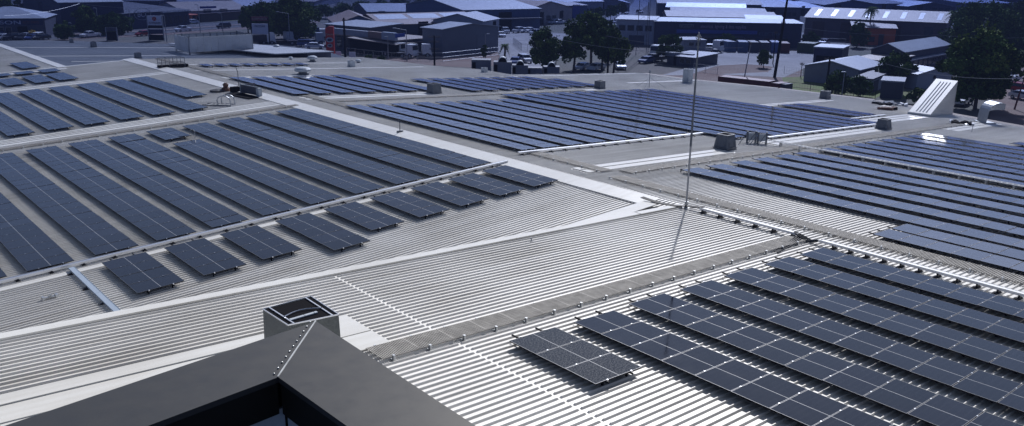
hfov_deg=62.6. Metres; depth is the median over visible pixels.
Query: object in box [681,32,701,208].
antenna pole
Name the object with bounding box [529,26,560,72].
tree
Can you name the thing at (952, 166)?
solar panel row
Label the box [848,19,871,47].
tree
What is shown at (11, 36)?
parked suv
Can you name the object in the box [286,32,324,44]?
truck
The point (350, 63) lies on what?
roof vent
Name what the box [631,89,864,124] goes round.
solar panel row
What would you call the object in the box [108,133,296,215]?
solar panel row
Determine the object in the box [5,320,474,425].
parapet
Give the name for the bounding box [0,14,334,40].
road
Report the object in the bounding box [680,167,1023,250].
solar panel row
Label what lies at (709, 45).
parked suv
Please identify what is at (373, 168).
solar panel row
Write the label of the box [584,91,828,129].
solar panel row
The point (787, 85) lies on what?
shipping container
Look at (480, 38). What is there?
roller door
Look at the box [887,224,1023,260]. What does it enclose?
solar panel row
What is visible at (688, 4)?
hall
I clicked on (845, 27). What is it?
roller door
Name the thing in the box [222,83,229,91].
cable drum
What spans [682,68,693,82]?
roof vent
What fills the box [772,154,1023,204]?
solar panel row
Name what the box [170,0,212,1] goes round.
hall
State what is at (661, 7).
hall
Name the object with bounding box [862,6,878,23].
palm tree
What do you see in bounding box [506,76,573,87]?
solar panel row
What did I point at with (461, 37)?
metal shed
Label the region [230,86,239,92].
junction box
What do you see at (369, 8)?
hall
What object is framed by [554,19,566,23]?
parked ute
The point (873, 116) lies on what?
cable tray
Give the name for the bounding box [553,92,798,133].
solar panel row
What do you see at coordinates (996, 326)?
solar panel row
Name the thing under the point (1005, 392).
solar panel row
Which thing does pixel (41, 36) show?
parked car
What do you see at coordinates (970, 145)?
solar panel row
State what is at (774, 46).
power pole
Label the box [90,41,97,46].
roof vent
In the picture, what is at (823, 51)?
workshop bay
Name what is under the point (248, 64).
solar panel row
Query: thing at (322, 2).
hall
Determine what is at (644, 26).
lattice mast
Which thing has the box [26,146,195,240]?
solar panel row
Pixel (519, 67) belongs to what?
rooftop unit
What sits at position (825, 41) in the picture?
parked car
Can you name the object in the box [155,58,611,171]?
roof walkway
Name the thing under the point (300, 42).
parked suv
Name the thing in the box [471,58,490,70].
rooftop unit
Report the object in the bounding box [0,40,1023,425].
factory building
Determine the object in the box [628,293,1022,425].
solar panel row
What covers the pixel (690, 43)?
transportable
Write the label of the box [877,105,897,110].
scrap pile
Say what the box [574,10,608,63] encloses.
tree
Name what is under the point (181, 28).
parked ute
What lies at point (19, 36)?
parked car
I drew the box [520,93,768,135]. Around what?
solar panel row
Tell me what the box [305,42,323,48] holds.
parked car
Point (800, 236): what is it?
cable bundle
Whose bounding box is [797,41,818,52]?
shipping container
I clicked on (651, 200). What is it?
cable bundle
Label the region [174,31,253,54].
plant screen
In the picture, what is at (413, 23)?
hall
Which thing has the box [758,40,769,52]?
shipping container
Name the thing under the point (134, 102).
solar panel row
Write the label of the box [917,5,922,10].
roller door
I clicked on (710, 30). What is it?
wholesaler shop
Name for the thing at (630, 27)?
window
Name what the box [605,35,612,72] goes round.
power pole
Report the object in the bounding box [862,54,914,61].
carport
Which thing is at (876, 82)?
roller door
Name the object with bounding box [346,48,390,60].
fence
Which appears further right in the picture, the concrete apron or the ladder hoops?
the concrete apron
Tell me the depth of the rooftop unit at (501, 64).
108.05 m
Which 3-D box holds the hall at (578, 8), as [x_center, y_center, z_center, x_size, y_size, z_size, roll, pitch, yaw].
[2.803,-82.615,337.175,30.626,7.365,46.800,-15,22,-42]
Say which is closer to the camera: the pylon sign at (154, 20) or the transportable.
the transportable
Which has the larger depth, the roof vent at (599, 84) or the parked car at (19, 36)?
the parked car at (19, 36)
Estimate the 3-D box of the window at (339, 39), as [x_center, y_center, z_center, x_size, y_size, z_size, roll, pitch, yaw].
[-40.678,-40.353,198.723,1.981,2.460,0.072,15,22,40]
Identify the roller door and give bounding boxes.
[17,26,27,32]
[418,21,427,35]
[477,35,484,53]
[499,12,511,29]
[540,12,543,24]
[572,4,579,17]
[629,35,643,44]
[801,6,804,15]
[812,21,824,39]
[816,55,838,61]
[839,22,850,40]
[873,79,878,91]
[878,34,883,45]
[895,25,900,41]
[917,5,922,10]
[923,27,933,37]
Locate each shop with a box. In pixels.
[0,6,56,34]
[653,17,803,47]
[849,20,897,45]
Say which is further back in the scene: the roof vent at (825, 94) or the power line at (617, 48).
the power line at (617, 48)
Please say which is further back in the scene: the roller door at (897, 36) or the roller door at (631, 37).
the roller door at (897, 36)
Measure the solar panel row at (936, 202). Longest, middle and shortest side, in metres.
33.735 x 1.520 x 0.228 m
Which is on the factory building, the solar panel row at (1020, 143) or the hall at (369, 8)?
the solar panel row at (1020, 143)
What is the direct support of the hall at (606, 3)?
on the ground at (634, 65)
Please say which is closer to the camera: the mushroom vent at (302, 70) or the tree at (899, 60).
the mushroom vent at (302, 70)
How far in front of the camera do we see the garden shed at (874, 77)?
143.58 m
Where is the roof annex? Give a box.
[168,43,333,57]
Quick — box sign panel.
[349,52,355,56]
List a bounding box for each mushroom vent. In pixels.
[294,67,310,74]
[307,55,317,61]
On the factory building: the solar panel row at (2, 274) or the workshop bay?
the solar panel row at (2, 274)
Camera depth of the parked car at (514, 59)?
173.12 m
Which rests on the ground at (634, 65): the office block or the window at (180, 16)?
the office block
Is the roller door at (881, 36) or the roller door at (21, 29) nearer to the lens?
the roller door at (21, 29)
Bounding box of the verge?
[59,21,319,39]
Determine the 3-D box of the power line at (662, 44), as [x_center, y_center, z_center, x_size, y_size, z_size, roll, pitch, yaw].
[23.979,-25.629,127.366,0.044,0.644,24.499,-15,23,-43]
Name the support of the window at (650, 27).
in the office wing
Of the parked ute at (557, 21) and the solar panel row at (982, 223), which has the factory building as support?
the solar panel row at (982, 223)
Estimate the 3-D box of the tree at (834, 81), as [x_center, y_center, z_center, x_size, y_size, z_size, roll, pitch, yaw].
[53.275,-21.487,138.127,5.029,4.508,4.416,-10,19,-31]
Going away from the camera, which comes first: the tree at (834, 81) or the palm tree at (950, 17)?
the tree at (834, 81)
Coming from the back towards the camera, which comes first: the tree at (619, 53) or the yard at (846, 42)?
the yard at (846, 42)
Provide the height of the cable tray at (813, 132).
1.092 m
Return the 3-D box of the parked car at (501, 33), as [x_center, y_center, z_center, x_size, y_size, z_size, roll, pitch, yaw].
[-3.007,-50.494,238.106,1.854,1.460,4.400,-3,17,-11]
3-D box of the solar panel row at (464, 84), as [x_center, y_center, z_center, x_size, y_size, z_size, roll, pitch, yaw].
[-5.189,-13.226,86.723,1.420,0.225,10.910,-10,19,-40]
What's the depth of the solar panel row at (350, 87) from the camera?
79.91 m
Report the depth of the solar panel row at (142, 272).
32.71 m
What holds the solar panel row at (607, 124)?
on the factory building
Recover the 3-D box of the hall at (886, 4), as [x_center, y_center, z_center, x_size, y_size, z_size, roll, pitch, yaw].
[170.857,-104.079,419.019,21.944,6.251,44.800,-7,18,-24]
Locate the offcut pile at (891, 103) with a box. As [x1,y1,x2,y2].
[872,101,907,106]
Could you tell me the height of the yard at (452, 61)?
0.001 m
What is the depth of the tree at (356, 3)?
328.45 m
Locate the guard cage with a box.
[157,56,187,67]
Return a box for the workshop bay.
[813,43,849,62]
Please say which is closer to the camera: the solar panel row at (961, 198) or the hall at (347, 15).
the solar panel row at (961, 198)
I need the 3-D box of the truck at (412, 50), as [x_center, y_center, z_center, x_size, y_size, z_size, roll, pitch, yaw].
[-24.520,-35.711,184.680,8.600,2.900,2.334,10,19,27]
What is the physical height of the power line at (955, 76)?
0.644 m
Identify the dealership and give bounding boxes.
[334,28,422,51]
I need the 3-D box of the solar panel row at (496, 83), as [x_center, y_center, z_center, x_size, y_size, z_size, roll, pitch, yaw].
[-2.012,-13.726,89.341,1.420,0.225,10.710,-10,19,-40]
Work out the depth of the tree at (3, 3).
280.54 m
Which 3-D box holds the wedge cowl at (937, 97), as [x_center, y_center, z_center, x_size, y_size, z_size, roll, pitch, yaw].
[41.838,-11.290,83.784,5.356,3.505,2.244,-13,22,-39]
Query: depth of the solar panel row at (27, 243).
36.37 m
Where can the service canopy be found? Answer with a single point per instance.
(365, 44)
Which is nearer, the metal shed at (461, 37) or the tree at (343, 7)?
the metal shed at (461, 37)
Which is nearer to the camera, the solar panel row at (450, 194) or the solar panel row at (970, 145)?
the solar panel row at (450, 194)
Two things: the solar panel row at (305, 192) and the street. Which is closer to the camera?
the solar panel row at (305, 192)
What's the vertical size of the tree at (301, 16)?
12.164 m
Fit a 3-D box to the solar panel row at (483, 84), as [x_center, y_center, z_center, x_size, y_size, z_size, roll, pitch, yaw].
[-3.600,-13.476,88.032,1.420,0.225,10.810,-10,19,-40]
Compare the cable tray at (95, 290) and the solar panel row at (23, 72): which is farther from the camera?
the solar panel row at (23, 72)
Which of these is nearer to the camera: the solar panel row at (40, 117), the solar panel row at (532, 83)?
the solar panel row at (40, 117)
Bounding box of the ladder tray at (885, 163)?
[767,139,1023,189]
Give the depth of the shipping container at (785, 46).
203.68 m
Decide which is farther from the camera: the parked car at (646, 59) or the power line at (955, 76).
the parked car at (646, 59)
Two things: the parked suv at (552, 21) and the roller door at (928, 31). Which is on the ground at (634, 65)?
the parked suv at (552, 21)
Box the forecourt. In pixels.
[277,39,340,52]
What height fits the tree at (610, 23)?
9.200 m
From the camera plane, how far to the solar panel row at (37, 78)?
81.53 m
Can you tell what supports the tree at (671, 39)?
on the ground at (634, 65)
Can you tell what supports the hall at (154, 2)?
on the ground at (634, 65)
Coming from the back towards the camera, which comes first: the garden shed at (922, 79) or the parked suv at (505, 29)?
the parked suv at (505, 29)
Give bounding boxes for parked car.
[14,34,25,39]
[23,34,35,39]
[32,34,50,39]
[134,30,150,35]
[189,19,198,23]
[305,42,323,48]
[498,31,505,36]
[510,56,520,63]
[575,62,589,70]
[586,62,605,70]
[615,61,626,69]
[638,55,655,63]
[819,39,829,43]
[1008,90,1023,98]
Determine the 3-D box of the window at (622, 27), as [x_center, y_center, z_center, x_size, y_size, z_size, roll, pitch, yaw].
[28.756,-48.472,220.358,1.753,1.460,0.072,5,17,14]
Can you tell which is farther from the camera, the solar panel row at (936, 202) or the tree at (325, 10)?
the tree at (325, 10)
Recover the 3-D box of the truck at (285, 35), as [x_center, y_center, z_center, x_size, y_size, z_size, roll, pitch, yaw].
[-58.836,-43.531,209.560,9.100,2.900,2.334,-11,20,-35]
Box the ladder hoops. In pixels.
[202,94,235,106]
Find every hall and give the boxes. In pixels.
[123,0,169,5]
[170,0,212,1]
[232,0,270,7]
[277,0,339,5]
[327,10,373,22]
[353,3,405,14]
[363,11,464,35]
[406,0,541,29]
[432,11,500,30]
[516,0,573,24]
[537,0,586,17]
[566,0,604,12]
[602,0,630,11]
[656,0,762,16]
[662,10,775,17]
[666,2,746,9]
[669,7,766,11]
[760,0,802,18]
[783,1,821,15]
[798,0,876,8]
[852,0,902,9]
[892,0,955,11]
[914,0,1013,9]
[996,0,1023,5]
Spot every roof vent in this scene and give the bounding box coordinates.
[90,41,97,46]
[134,52,141,58]
[263,296,340,337]
[347,60,354,66]
[426,82,441,93]
[480,67,487,72]
[594,80,605,88]
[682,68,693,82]
[712,132,736,150]
[819,90,831,98]
[874,118,891,129]
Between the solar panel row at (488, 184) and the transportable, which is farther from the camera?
the transportable
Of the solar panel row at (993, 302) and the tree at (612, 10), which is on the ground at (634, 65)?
the tree at (612, 10)
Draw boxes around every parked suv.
[2,32,20,39]
[216,22,230,27]
[297,39,311,46]
[501,27,509,33]
[512,26,523,32]
[517,53,532,62]
[548,19,558,23]
[705,43,712,50]
[1009,82,1023,91]
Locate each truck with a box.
[253,32,275,44]
[259,31,294,44]
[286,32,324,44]
[294,27,325,39]
[381,44,418,57]
[396,42,404,55]
[397,43,431,57]
[650,44,680,55]
[705,40,723,51]
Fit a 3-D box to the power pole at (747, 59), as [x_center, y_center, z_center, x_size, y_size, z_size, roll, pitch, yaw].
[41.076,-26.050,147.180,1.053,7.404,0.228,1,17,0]
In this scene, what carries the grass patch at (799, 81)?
on the ground at (634, 65)
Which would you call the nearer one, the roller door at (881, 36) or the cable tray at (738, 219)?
the cable tray at (738, 219)
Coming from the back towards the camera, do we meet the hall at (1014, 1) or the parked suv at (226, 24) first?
the hall at (1014, 1)
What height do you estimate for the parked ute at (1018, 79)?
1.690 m
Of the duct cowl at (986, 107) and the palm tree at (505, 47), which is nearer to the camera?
the duct cowl at (986, 107)
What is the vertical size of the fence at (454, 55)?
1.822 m
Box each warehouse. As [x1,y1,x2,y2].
[23,0,123,30]
[804,7,950,41]
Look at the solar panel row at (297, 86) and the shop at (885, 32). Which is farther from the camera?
the shop at (885, 32)
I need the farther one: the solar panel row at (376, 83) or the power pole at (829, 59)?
the power pole at (829, 59)
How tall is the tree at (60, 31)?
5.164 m
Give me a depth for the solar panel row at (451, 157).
53.74 m
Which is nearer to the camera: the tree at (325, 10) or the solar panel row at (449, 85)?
the solar panel row at (449, 85)
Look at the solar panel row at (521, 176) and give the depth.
44.98 m
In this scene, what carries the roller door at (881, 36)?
in the shop at (885, 32)
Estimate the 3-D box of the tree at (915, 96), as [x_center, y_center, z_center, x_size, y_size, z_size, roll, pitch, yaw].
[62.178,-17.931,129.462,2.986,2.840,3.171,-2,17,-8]
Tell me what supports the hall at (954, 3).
on the ground at (634, 65)
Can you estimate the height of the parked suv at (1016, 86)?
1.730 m
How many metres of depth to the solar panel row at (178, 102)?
71.10 m
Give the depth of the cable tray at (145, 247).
38.03 m
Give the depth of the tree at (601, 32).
162.21 m
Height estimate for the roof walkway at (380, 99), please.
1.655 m
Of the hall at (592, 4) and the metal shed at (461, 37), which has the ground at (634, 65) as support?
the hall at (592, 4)
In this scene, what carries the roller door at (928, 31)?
in the warehouse at (911, 24)
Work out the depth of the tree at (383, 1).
333.31 m
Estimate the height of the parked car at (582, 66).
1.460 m
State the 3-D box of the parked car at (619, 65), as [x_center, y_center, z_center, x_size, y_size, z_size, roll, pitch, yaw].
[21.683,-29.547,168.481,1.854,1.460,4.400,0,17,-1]
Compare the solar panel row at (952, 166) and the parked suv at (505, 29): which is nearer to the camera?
the solar panel row at (952, 166)
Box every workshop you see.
[158,0,244,13]
[868,36,949,66]
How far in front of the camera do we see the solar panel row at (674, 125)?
69.07 m
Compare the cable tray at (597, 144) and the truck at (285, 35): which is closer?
the cable tray at (597, 144)
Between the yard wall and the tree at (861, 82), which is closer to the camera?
the tree at (861, 82)
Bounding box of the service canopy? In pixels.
[347,33,422,56]
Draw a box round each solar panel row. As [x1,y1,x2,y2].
[0,73,10,77]
[0,78,27,85]
[0,92,73,131]
[0,111,34,137]
[0,152,138,255]
[0,192,73,271]
[0,268,6,277]
[10,62,39,68]
[12,71,35,75]
[18,89,109,126]
[21,75,54,82]
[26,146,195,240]
[37,68,60,72]
[45,72,77,81]
[49,86,143,120]
[68,139,248,227]
[76,82,174,116]
[102,252,183,294]
[105,79,207,111]
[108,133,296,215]
[129,76,206,98]
[146,127,188,141]
[164,238,246,276]
[173,139,341,204]
[182,122,384,193]
[217,117,423,184]
[220,225,301,260]
[226,63,243,65]
[229,77,310,95]
[240,63,254,66]
[246,113,456,176]
[252,76,333,94]
[271,76,354,93]
[275,213,369,251]
[276,108,490,167]
[293,75,377,93]
[311,75,398,92]
[324,202,403,231]
[331,75,416,91]
[345,105,537,150]
[362,77,426,89]
[367,104,559,147]
[370,191,449,218]
[391,103,584,145]
[410,181,488,207]
[413,78,482,90]
[414,102,606,142]
[427,78,500,91]
[436,101,627,140]
[444,78,514,90]
[448,173,525,196]
[456,100,648,138]
[461,77,530,89]
[474,77,545,89]
[477,99,668,136]
[482,165,557,187]
[489,77,558,88]
[496,99,686,134]
[500,94,743,138]
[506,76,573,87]
[509,327,641,385]
[518,76,585,87]
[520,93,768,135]
[536,93,783,134]
[550,78,593,86]
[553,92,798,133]
[570,91,814,131]
[574,310,896,425]
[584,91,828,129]
[602,90,839,127]
[615,90,854,126]
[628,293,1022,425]
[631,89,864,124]
[643,89,876,123]
[678,280,1023,412]
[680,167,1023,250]
[705,164,1023,236]
[722,268,1023,374]
[729,160,1023,224]
[752,157,1023,213]
[761,256,1023,343]
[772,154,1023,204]
[778,104,864,116]
[790,103,875,115]
[791,151,1023,198]
[796,248,1023,318]
[815,148,1023,189]
[831,145,1023,181]
[847,143,1023,174]
[863,141,1023,169]
[868,229,1023,271]
[879,139,1023,164]
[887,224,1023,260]
[893,137,1023,159]
[906,135,1023,154]
[917,133,1023,150]
[1010,142,1023,146]
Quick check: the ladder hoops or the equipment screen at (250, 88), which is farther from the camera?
the equipment screen at (250, 88)
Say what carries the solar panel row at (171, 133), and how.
on the factory building
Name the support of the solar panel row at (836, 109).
on the factory building
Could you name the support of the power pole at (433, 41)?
on the ground at (634, 65)
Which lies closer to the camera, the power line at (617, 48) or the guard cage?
the guard cage
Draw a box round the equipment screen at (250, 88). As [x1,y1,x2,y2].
[227,83,261,99]
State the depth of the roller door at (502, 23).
261.80 m
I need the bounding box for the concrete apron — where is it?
[664,50,813,76]
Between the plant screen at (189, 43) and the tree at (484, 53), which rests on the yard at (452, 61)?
the tree at (484, 53)
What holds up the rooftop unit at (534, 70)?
on the factory building
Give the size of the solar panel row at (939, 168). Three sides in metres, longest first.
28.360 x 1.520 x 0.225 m
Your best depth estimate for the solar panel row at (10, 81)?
79.83 m
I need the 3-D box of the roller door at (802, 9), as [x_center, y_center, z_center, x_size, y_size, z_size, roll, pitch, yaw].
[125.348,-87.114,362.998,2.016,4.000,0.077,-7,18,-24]
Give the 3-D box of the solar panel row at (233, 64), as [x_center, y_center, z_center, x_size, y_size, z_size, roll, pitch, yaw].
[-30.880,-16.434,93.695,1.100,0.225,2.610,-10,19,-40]
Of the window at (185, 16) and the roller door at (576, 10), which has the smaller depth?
the window at (185, 16)
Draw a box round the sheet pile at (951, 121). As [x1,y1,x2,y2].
[949,119,973,125]
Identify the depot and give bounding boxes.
[36,1,190,28]
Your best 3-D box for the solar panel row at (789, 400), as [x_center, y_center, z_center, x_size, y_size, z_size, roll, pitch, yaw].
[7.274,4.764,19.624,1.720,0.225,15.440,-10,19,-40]
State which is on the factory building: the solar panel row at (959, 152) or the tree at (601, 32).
the solar panel row at (959, 152)
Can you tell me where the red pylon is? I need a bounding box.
[325,26,334,53]
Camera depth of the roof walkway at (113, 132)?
59.06 m
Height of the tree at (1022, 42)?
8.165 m
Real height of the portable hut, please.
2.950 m
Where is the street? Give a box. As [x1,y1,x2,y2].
[512,0,649,66]
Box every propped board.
[738,131,756,144]
[750,132,767,146]
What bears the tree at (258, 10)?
on the ground at (634, 65)
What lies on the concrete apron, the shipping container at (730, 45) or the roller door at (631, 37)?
the shipping container at (730, 45)
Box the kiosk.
[189,14,198,20]
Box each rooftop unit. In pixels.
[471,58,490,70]
[493,56,511,74]
[512,60,527,74]
[528,66,541,73]
[543,62,559,73]
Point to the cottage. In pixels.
(851, 66)
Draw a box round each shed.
[420,21,497,56]
[744,15,782,18]
[852,69,887,92]
[880,76,905,98]
[904,64,951,88]
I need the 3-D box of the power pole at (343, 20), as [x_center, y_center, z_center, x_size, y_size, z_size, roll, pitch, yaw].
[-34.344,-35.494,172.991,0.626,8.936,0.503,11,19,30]
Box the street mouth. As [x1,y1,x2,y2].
[498,32,570,59]
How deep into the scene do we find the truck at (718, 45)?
202.25 m
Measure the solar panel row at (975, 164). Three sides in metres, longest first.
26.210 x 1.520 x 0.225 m
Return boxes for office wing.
[615,15,659,44]
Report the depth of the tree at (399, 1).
352.12 m
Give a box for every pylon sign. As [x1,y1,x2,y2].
[105,27,118,40]
[146,16,164,40]
[250,17,269,44]
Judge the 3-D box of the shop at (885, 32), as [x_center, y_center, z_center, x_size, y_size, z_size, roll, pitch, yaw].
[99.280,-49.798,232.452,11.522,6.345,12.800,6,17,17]
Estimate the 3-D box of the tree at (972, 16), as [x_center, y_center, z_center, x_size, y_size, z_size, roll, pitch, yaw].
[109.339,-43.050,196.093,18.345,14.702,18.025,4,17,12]
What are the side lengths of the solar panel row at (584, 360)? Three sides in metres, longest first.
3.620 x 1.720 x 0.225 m
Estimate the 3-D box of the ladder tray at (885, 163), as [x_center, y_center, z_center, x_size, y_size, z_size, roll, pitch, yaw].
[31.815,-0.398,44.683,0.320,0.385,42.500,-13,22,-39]
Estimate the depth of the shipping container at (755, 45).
204.19 m
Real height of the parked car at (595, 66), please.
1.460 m
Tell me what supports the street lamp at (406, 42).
on the yard at (452, 61)
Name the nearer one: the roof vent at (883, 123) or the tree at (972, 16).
the roof vent at (883, 123)
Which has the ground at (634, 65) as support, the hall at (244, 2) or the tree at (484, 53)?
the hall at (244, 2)
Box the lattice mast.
[635,0,650,54]
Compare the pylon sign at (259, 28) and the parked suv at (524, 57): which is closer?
the parked suv at (524, 57)
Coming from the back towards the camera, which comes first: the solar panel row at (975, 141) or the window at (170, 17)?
the window at (170, 17)
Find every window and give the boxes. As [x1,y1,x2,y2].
[5,27,11,32]
[168,16,172,23]
[174,16,177,23]
[179,15,182,22]
[183,15,187,22]
[337,36,341,46]
[343,37,348,47]
[619,25,625,30]
[627,25,633,30]
[636,25,642,30]
[645,25,651,30]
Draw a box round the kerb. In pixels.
[58,17,327,38]
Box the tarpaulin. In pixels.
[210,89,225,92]
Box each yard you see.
[372,52,509,66]
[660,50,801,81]
[801,33,879,45]
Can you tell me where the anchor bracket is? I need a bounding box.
[41,293,58,300]
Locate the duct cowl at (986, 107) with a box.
[974,101,1005,123]
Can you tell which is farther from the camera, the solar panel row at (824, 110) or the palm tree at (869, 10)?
the palm tree at (869, 10)
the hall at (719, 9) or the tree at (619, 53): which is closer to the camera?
the tree at (619, 53)
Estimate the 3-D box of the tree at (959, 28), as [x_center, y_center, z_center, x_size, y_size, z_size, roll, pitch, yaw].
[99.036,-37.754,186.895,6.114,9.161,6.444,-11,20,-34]
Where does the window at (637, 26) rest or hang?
in the office wing
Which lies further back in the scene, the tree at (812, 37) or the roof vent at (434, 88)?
the tree at (812, 37)
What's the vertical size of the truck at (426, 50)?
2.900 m
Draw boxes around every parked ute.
[79,31,100,37]
[174,25,192,31]
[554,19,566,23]
[647,53,664,61]
[954,93,970,106]
[1010,72,1021,80]
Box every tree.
[0,0,12,6]
[12,0,23,7]
[53,20,75,40]
[70,4,100,32]
[91,11,134,34]
[237,5,249,32]
[246,0,272,29]
[264,0,323,39]
[314,4,339,18]
[334,1,353,12]
[352,0,369,7]
[374,0,387,2]
[389,0,410,2]
[480,44,487,57]
[499,44,509,56]
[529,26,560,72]
[557,19,594,71]
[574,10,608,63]
[590,6,604,15]
[592,26,609,70]
[599,27,633,72]
[604,5,618,19]
[608,20,614,28]
[616,2,627,14]
[656,34,683,56]
[716,33,738,41]
[756,49,773,67]
[801,31,821,41]
[822,69,851,94]
[846,75,873,95]
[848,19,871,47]
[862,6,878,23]
[873,50,918,84]
[905,87,925,102]
[934,20,1023,108]
[938,0,1023,47]
[943,10,955,27]
[948,22,969,55]
[994,0,1023,26]
[1010,26,1023,57]
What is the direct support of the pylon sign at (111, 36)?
on the ground at (634, 65)
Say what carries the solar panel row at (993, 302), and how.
on the factory building
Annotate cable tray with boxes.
[0,160,507,283]
[67,266,119,311]
[518,132,707,155]
[699,207,800,235]
[767,123,875,139]
[818,239,1023,300]
[846,114,886,120]
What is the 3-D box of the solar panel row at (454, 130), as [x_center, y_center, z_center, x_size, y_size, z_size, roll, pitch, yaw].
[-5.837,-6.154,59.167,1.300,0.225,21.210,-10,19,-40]
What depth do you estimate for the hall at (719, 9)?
285.23 m
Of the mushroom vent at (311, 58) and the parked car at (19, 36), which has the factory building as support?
the mushroom vent at (311, 58)
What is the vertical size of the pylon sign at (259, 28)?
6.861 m
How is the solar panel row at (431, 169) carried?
on the factory building
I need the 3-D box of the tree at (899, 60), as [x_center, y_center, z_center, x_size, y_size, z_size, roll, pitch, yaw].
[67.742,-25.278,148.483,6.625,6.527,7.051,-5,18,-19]
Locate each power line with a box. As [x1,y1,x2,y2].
[551,37,675,52]
[610,36,709,47]
[888,64,1015,78]
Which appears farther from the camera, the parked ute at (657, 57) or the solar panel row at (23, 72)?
the parked ute at (657, 57)
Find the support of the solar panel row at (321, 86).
on the factory building
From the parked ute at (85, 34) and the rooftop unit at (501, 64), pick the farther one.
the parked ute at (85, 34)
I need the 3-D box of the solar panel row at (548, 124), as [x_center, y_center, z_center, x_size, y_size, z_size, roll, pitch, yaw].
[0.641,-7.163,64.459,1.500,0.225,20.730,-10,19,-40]
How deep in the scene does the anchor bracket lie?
30.97 m
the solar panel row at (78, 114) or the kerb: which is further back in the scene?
the kerb
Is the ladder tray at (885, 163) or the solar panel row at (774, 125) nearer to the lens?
the ladder tray at (885, 163)
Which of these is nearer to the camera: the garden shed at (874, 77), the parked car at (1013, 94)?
the parked car at (1013, 94)
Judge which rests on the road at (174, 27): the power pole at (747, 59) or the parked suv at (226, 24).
the parked suv at (226, 24)
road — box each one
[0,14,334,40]
[990,59,1023,125]
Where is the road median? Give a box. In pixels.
[73,17,324,34]
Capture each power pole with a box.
[342,18,345,56]
[429,35,439,65]
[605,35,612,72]
[744,42,751,76]
[772,32,777,63]
[773,0,787,77]
[825,56,834,83]
[1014,79,1023,109]
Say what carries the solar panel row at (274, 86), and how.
on the factory building
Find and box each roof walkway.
[0,104,297,151]
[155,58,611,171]
[337,89,584,101]
[366,235,805,360]
[609,175,1023,283]
[621,123,967,173]
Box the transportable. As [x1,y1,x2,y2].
[680,37,706,51]
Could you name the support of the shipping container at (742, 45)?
on the concrete apron
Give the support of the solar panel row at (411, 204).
on the factory building
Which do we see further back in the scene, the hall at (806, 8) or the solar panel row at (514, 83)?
the hall at (806, 8)
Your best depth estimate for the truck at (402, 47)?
185.12 m
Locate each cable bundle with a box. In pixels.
[640,196,704,207]
[774,231,822,252]
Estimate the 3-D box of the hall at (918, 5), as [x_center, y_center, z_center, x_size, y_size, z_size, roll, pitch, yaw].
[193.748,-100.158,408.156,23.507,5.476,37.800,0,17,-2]
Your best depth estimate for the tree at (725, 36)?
211.20 m
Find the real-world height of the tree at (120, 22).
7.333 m
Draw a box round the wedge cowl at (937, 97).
[907,79,957,116]
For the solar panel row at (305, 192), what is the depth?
46.47 m
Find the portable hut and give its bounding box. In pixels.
[665,50,719,66]
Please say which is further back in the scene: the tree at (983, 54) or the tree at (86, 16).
the tree at (86, 16)
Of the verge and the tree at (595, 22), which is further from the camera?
the verge
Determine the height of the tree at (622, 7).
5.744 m
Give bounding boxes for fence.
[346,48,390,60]
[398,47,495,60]
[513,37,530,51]
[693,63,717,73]
[794,82,875,97]
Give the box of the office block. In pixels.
[324,20,403,33]
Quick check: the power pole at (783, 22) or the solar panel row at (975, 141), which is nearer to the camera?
the solar panel row at (975, 141)
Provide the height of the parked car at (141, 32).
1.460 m
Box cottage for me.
[802,55,881,82]
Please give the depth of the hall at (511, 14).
265.24 m
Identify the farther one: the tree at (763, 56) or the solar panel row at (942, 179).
the tree at (763, 56)
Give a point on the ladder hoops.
(218, 104)
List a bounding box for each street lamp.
[395,28,406,60]
[841,71,845,94]
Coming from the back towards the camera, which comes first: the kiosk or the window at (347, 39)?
the kiosk
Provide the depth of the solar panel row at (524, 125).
61.54 m
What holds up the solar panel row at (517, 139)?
on the factory building
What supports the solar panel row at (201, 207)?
on the factory building
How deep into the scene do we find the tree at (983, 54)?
121.89 m
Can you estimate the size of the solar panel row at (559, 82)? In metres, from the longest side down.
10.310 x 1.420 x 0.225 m
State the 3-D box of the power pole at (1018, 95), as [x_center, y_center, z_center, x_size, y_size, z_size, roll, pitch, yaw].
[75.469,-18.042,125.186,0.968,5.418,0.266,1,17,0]
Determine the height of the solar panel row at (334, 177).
0.228 m
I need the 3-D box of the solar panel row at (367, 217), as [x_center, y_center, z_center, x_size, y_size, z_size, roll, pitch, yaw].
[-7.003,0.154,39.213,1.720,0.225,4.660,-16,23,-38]
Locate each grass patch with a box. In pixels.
[782,76,879,98]
[900,89,924,99]
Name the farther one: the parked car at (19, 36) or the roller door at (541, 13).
the roller door at (541, 13)
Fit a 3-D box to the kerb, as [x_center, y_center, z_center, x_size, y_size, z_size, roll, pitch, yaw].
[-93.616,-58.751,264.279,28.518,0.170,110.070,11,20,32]
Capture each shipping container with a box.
[718,75,775,86]
[719,39,736,51]
[736,40,748,51]
[746,40,759,51]
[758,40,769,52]
[769,40,778,52]
[771,81,788,87]
[780,41,789,52]
[780,83,792,88]
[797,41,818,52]
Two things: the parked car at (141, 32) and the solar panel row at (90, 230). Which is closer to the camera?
the solar panel row at (90, 230)
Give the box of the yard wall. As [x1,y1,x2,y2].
[198,11,240,22]
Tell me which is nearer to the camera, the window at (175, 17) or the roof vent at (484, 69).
the roof vent at (484, 69)
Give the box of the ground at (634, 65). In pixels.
[11,0,991,118]

